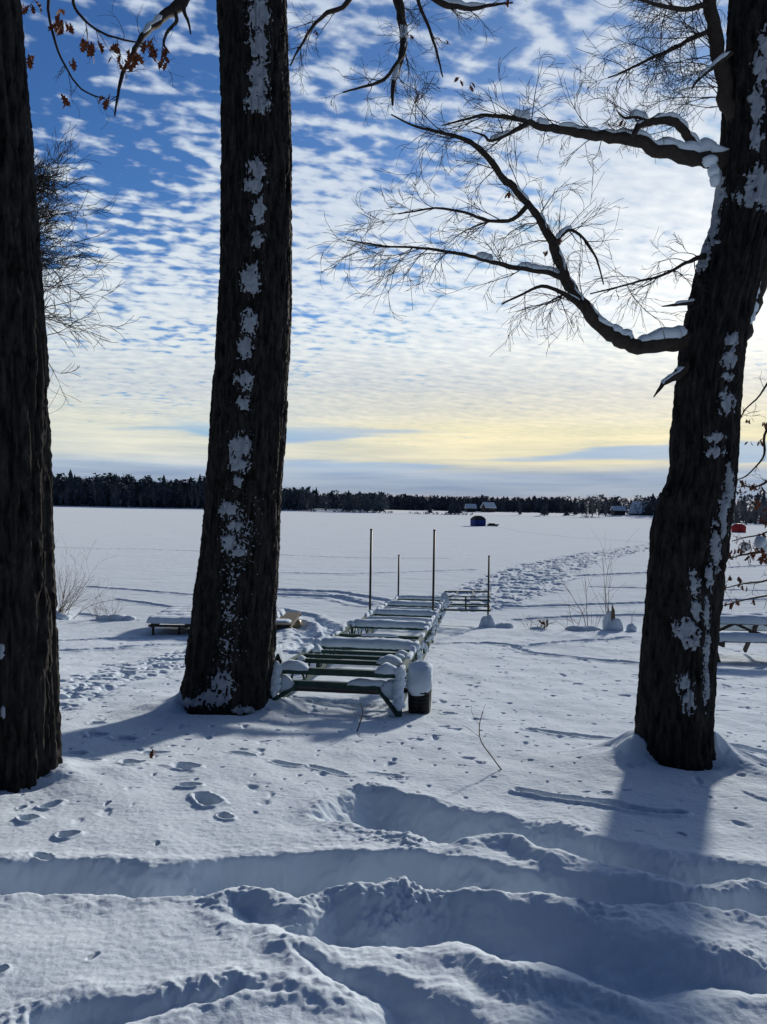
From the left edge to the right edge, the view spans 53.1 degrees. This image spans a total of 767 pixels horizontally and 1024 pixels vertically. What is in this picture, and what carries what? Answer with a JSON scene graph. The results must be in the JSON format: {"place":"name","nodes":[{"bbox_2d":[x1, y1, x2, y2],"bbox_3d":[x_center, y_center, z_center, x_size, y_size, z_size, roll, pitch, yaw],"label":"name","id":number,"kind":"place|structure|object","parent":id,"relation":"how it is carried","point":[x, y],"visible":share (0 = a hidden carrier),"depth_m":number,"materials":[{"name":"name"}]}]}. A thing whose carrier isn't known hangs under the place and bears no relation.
{"place":"outdoors","nodes":[
{"label":"outdoors","id":0,"kind":"place"},
{"bbox_2d":[149,749,156,757],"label":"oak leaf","id":1,"kind":"object","parent":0,"point":[151,754],"visible":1,"depth_m":5.81,"materials":[{"name":"brown plant"}]},
{"bbox_2d":[0,518,766,1023],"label":"snowy ground","id":2,"kind":"structure","parent":0,"point":[582,856],"depth_m":4.60,"materials":[{"name":"white snow"}]},
{"bbox_2d":[0,0,62,792],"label":"oak tree","id":3,"kind":"object","parent":2,"relation":"on","point":[30,737],"visible":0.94,"depth_m":5.08,"materials":[{"name":"brown plant"}]},
{"bbox_2d":[55,538,118,619],"bbox_3d":[-9.138,1.849,20.971,3.698,2.544,1.504,1,0,-21],"label":"bare shrub","id":4,"kind":"object","parent":2,"relation":"on","point":[61,615],"visible":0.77,"depth_m":21.21,"materials":[{"name":"brown plant"}]},
{"bbox_2d":[34,124,140,413],"bbox_3d":[-11.288,-4.391,23.895,7.419,15.589,4.298,1,0,0],"label":"bare tree","id":5,"kind":"object","parent":2,"relation":"on","point":[41,181],"visible":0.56,"depth_m":23.97,"materials":[{"name":"brown plant"}]},
{"bbox_2d":[81,598,104,616],"bbox_3d":[-8.287,2.742,21.622,0.962,0.620,0.507,1,0,0],"label":"bare shrub","id":6,"kind":"object","parent":2,"relation":"on","point":[95,610],"visible":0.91,"depth_m":21.54,"materials":[{"name":"brown plant"}]},
{"bbox_2d":[22,0,526,715],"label":"oak tree","id":7,"kind":"object","parent":2,"relation":"on","point":[230,652],"visible":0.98,"depth_m":7.84,"materials":[{"name":"brown plant"}]},
{"bbox_2d":[351,703,370,731],"bbox_3d":[-0.197,1.905,7.140,0.215,0.278,0.036,1,0,-6],"label":"dead twig","id":8,"kind":"object","parent":2,"relation":"on","point":[359,715],"visible":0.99,"depth_m":7.12,"materials":[{"name":"brown plant"}]},
{"bbox_2d":[462,705,501,769],"bbox_3d":[0.737,1.679,5.708,0.318,0.504,0.026,1,0,1],"label":"dead twig","id":9,"kind":"object","parent":2,"relation":"on","point":[480,738],"visible":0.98,"depth_m":5.70,"materials":[{"name":"brown plant"}]},
{"bbox_2d":[479,615,496,627],"bbox_3d":[2.786,3.151,20.508,0.467,0.829,0.445,1,0,28],"label":"snow lump","id":10,"kind":"object","parent":2,"relation":"on","point":[487,621],"visible":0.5,"depth_m":20.38,"materials":[{"name":"white snow"}]},
{"bbox_2d":[496,623,513,627],"bbox_3d":[3.231,3.184,20.508,0.732,0.449,0.479,1,0,0],"label":"snow lump","id":11,"kind":"object","parent":2,"relation":"on","point":[504,625],"visible":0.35,"depth_m":20.43,"materials":[{"name":"white snow"}]},
{"bbox_2d":[307,0,766,770],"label":"oak tree","id":12,"kind":"object","parent":2,"relation":"on","point":[691,524],"visible":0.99,"depth_m":5.82,"materials":[{"name":"brown plant"}]},
{"bbox_2d":[529,616,555,629],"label":"bare shrub","id":13,"kind":"object","parent":2,"relation":"on","point":[536,628],"visible":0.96,"depth_m":19.94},
{"bbox_2d":[537,620,547,628],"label":"dead leaves","id":14,"kind":"object","parent":2,"relation":"on","point":[542,622],"visible":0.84,"depth_m":19.98,"materials":[{"name":"brown plant"}]},
{"bbox_2d":[534,560,600,631],"bbox_3d":[4.831,2.195,19.972,1.885,1.934,0.815,1,0,-30],"label":"bare shrub","id":15,"kind":"object","parent":2,"relation":"on","point":[585,627],"visible":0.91,"depth_m":19.99,"materials":[{"name":"brown plant"}]},
{"bbox_2d":[560,599,596,624],"bbox_3d":[5.203,2.638,20.442,1.079,1.022,0.536,1,0,0],"label":"bare shrub","id":16,"kind":"object","parent":2,"relation":"on","point":[572,617],"visible":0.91,"depth_m":20.40,"materials":[{"name":"brown plant"}]},
{"bbox_2d":[585,610,603,626],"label":"bare shrub","id":17,"kind":"object","parent":2,"relation":"on","point":[596,616],"visible":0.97,"depth_m":20.25,"materials":[{"name":"brown plant"}]},
{"bbox_2d":[585,530,637,630],"bbox_3d":[6.096,1.932,20.349,1.608,3.072,1.399,1,0,-25],"label":"bare shrub","id":18,"kind":"object","parent":2,"relation":"on","point":[615,624],"visible":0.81,"depth_m":20.07,"materials":[{"name":"brown plant"}]},
{"bbox_2d":[611,604,614,620],"bbox_3d":[6.007,2.684,20.063,0.115,0.552,0.052,1,0,0],"label":"broken stump","id":19,"kind":"object","parent":2,"relation":"on","point":[612,614],"visible":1,"depth_m":20.05,"materials":[{"name":"brown wood"}]},
{"bbox_2d":[626,608,636,630],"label":"bare shrub","id":20,"kind":"object","parent":2,"relation":"on","point":[631,627],"visible":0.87,"depth_m":20.00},
{"bbox_2d":[718,611,766,662],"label":"picnic table","id":21,"kind":"object","parent":2,"relation":"on","point":[752,623],"visible":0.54,"depth_m":14.36,"materials":[{"name":"brown wood"}]},
{"bbox_2d":[720,371,766,618],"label":"oak sapling","id":22,"kind":"object","parent":2,"relation":"on","point":[760,543],"visible":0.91,"depth_m":6.70,"materials":[{"name":"brown plant"}]},
{"bbox_2d":[21,0,766,504],"label":"sky","id":23,"kind":"structure","parent":0,"point":[423,403],"materials":[{"name":"blue"}]},
{"bbox_2d":[54,502,759,522],"bbox_3d":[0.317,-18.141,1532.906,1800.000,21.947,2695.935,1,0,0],"label":"shore","id":24,"kind":"structure","parent":0,"point":[601,515],"depth_m":385.74,"materials":[{"name":"white snow"}]},
{"bbox_2d":[52,469,766,515],"bbox_3d":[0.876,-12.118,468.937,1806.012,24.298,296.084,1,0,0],"label":"conifer forest","id":25,"kind":"object","parent":24,"relation":"on","point":[374,501],"visible":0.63,"depth_m":461.63,"materials":[{"name":"green plant"}]},
{"bbox_2d":[427,503,432,512],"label":"conifer tree","id":26,"kind":"object","parent":24,"relation":"on","point":[430,510],"visible":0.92,"depth_m":371.66,"materials":[{"name":"green plant"}]},
{"bbox_2d":[298,509,595,517],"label":"shore reeds","id":27,"kind":"object","parent":24,"relation":"on","point":[410,512],"visible":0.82,"depth_m":369.89,"materials":[{"name":"brown plant"}]},
{"bbox_2d":[447,501,454,513],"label":"conifer tree","id":28,"kind":"object","parent":24,"relation":"on","point":[451,508],"visible":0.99,"depth_m":365.46,"materials":[{"name":"green plant"}]},
{"bbox_2d":[455,501,462,513],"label":"conifer tree","id":29,"kind":"object","parent":24,"relation":"on","point":[458,508],"visible":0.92,"depth_m":367.21,"materials":[{"name":"green plant"}]},
{"bbox_2d":[465,504,476,511],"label":"cabin","id":30,"kind":"object","parent":24,"relation":"on","point":[471,507],"visible":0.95,"depth_m":417.50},
{"bbox_2d":[480,502,496,511],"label":"cabin","id":31,"kind":"object","parent":24,"relation":"on","point":[488,507],"visible":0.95,"depth_m":423.31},
{"bbox_2d":[540,503,548,515],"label":"conifer tree","id":32,"kind":"object","parent":24,"relation":"on","point":[544,511],"visible":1,"depth_m":361.37,"materials":[{"name":"green plant"}]},
{"bbox_2d":[583,495,588,515],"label":"bare tree","id":33,"kind":"object","parent":24,"relation":"on","point":[586,505],"visible":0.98,"depth_m":349.51,"materials":[{"name":"brown plant"}]},
{"bbox_2d":[589,493,597,515],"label":"bare tree","id":34,"kind":"object","parent":24,"relation":"on","point":[592,504],"visible":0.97,"depth_m":349.83,"materials":[{"name":"brown plant"}]},
{"bbox_2d":[596,495,602,515],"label":"bare tree","id":35,"kind":"object","parent":24,"relation":"on","point":[598,507],"visible":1,"depth_m":349.63,"materials":[{"name":"brown plant"}]},
{"bbox_2d":[603,500,609,516],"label":"bare tree","id":36,"kind":"object","parent":24,"relation":"on","point":[604,509],"visible":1,"depth_m":349.73,"materials":[{"name":"brown plant"}]},
{"bbox_2d":[610,506,626,514],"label":"cabin","id":37,"kind":"object","parent":24,"relation":"on","point":[617,510],"visible":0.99,"depth_m":362.50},
{"bbox_2d":[627,501,652,515],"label":"cabin","id":38,"kind":"object","parent":24,"relation":"on","point":[631,510],"visible":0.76,"depth_m":370.92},
{"bbox_2d":[733,500,745,523],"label":"bare tree","id":39,"kind":"object","parent":24,"relation":"on","point":[736,517],"visible":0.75,"depth_m":227.91,"materials":[{"name":"brown plant"}]},
{"bbox_2d":[737,506,754,523],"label":"bare tree","id":40,"kind":"object","parent":24,"relation":"on","point":[746,517],"visible":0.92,"depth_m":221.94,"materials":[{"name":"plant"}]},
{"bbox_2d":[732,505,766,523],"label":"shore brush","id":41,"kind":"object","parent":24,"relation":"on","point":[750,520],"visible":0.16,"depth_m":246.72,"materials":[{"name":"plant"}]},
{"bbox_2d":[748,500,764,523],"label":"bare tree","id":42,"kind":"object","parent":24,"relation":"on","point":[756,513],"visible":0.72,"depth_m":229.54,"materials":[{"name":"plant"}]},
{"bbox_2d":[758,504,766,524],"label":"bare tree","id":43,"kind":"object","parent":24,"relation":"on","point":[764,515],"visible":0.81,"depth_m":224.09,"materials":[{"name":"plant"}]},
{"bbox_2d":[53,506,766,628],"bbox_3d":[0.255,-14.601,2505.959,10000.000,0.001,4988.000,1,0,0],"label":"frozen lake","id":44,"kind":"structure","parent":0,"point":[159,514],"depth_m":194.02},
{"bbox_2d":[87,582,135,620],"bbox_3d":[-7.654,2.477,21.645,1.443,1.253,0.947,1,0,0],"label":"bare shrub","id":45,"kind":"object","parent":44,"relation":"on","point":[114,616],"visible":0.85,"depth_m":21.45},
{"bbox_2d":[146,607,300,634],"bbox_3d":[-4.073,2.877,20.125,3.655,0.537,2.352,1,0,0],"label":"pontoon raft","id":46,"kind":"object","parent":44,"relation":"on","point":[175,615],"visible":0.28,"depth_m":19.32,"materials":[{"name":"brown wood"}]},
{"bbox_2d":[270,529,490,716],"bbox_3d":[0.814,1.801,15.269,2.699,2.849,14.768,1,0,8],"label":"roll in dock","id":47,"kind":"object","parent":44,"relation":"on","point":[399,662],"visible":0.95,"depth_m":9.59,"materials":[{"name":"green paint"}]},
{"bbox_2d":[470,516,485,525],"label":"fishing hut","id":48,"kind":"object","parent":44,"relation":"on","point":[477,520],"visible":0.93,"depth_m":141.00,"materials":[{"name":"blue fabric"}]},
{"bbox_2d":[731,523,745,532],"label":"fishing hut","id":49,"kind":"object","parent":44,"relation":"on","point":[738,527],"visible":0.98,"depth_m":128.78,"materials":[{"name":"red fabric"}]}
]}

